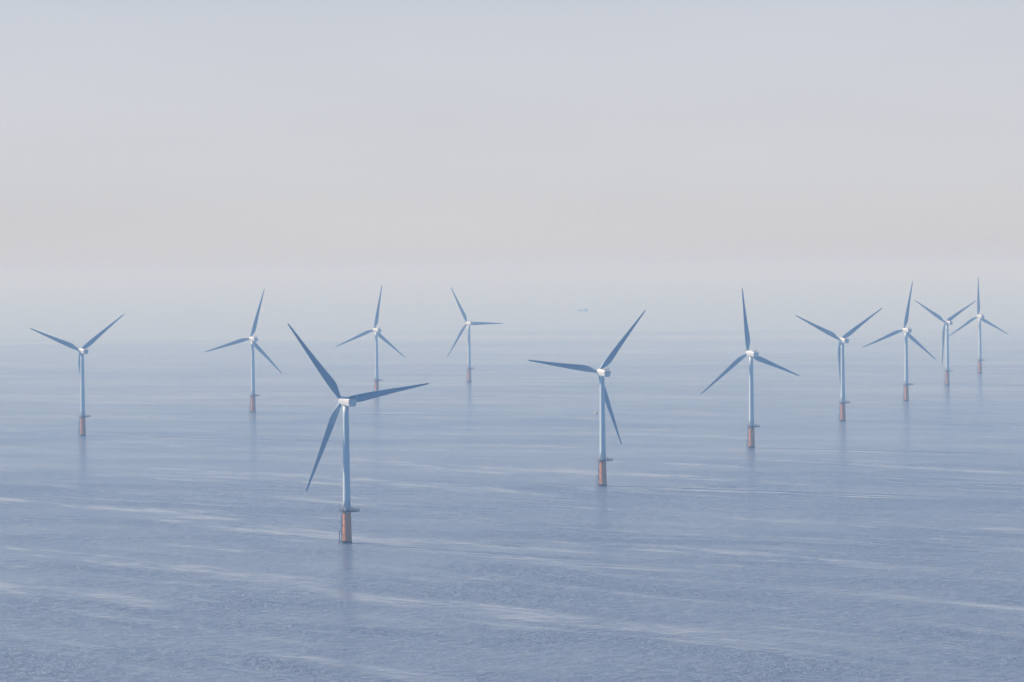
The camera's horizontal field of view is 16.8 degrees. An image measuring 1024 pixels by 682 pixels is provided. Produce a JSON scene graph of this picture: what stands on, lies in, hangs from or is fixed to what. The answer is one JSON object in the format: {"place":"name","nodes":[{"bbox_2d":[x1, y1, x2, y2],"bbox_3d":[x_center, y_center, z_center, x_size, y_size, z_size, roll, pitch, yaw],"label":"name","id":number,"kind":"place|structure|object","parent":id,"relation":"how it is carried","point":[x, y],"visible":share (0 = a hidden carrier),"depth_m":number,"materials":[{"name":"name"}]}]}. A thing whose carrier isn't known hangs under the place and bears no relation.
{"place":"outdoors","nodes":[
{"label":"outdoors","id":0,"kind":"place"},
{"bbox_2d":[0,269,1023,681],"bbox_3d":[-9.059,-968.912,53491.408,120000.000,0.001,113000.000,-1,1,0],"label":"sea","id":1,"kind":"structure","parent":0,"point":[166,519],"depth_m":2395.27,"materials":[{"name":"blue liquid"}]},
{"bbox_2d":[30,314,123,435],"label":"wind turbine","id":2,"kind":"object","parent":1,"relation":"in","point":[82,350],"visible":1,"depth_m":3122.20,"materials":[{"name":"metal"}]},
{"bbox_2d":[205,289,281,412],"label":"wind turbine","id":3,"kind":"object","parent":1,"relation":"in","point":[252,406],"visible":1,"depth_m":3605.91,"materials":[{"name":"metal"}]},
{"bbox_2d":[288,324,428,543],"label":"wind turbine","id":4,"kind":"object","parent":1,"relation":"in","point":[346,403],"visible":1,"depth_m":1867.79,"materials":[{"name":"paint"}]},
{"bbox_2d":[336,286,403,390],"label":"wind turbine","id":5,"kind":"object","parent":1,"relation":"in","point":[377,331],"visible":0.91,"depth_m":4062.24,"materials":[{"name":"metal"}]},
{"bbox_2d":[447,288,502,381],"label":"wind turbine","id":6,"kind":"object","parent":1,"relation":"in","point":[468,373],"visible":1,"depth_m":4514.54,"materials":[{"name":"metal"}]},
{"bbox_2d":[528,310,645,485],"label":"wind turbine","id":7,"kind":"object","parent":1,"relation":"in","point":[601,372],"visible":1,"depth_m":2336.47,"materials":[{"name":"metal"}]},
{"bbox_2d":[701,288,799,447],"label":"wind turbine","id":8,"kind":"object","parent":1,"relation":"in","point":[751,426],"visible":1,"depth_m":2808.69,"materials":[{"name":"metal"}]},
{"bbox_2d":[795,308,881,420],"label":"wind turbine","id":9,"kind":"object","parent":1,"relation":"in","point":[843,339],"visible":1,"depth_m":3278.84,"materials":[{"name":"metal"}]},
{"bbox_2d":[862,281,935,400],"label":"wind turbine","id":10,"kind":"object","parent":1,"relation":"in","point":[907,331],"visible":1,"depth_m":3755.29,"materials":[{"name":"metal"}]},
{"bbox_2d":[915,300,976,384],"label":"wind turbine","id":11,"kind":"object","parent":1,"relation":"in","point":[948,321],"visible":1,"depth_m":4228.02,"materials":[{"name":"metal"}]},
{"bbox_2d":[949,277,1007,372],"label":"wind turbine","id":12,"kind":"object","parent":1,"relation":"in","point":[980,317],"visible":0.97,"depth_m":4685.72,"materials":[{"name":"metal"}]},
{"bbox_2d":[0,0,1023,277],"label":"sky","id":13,"kind":"structure","parent":0,"point":[139,138],"materials":[{"name":"grey"}]}
]}

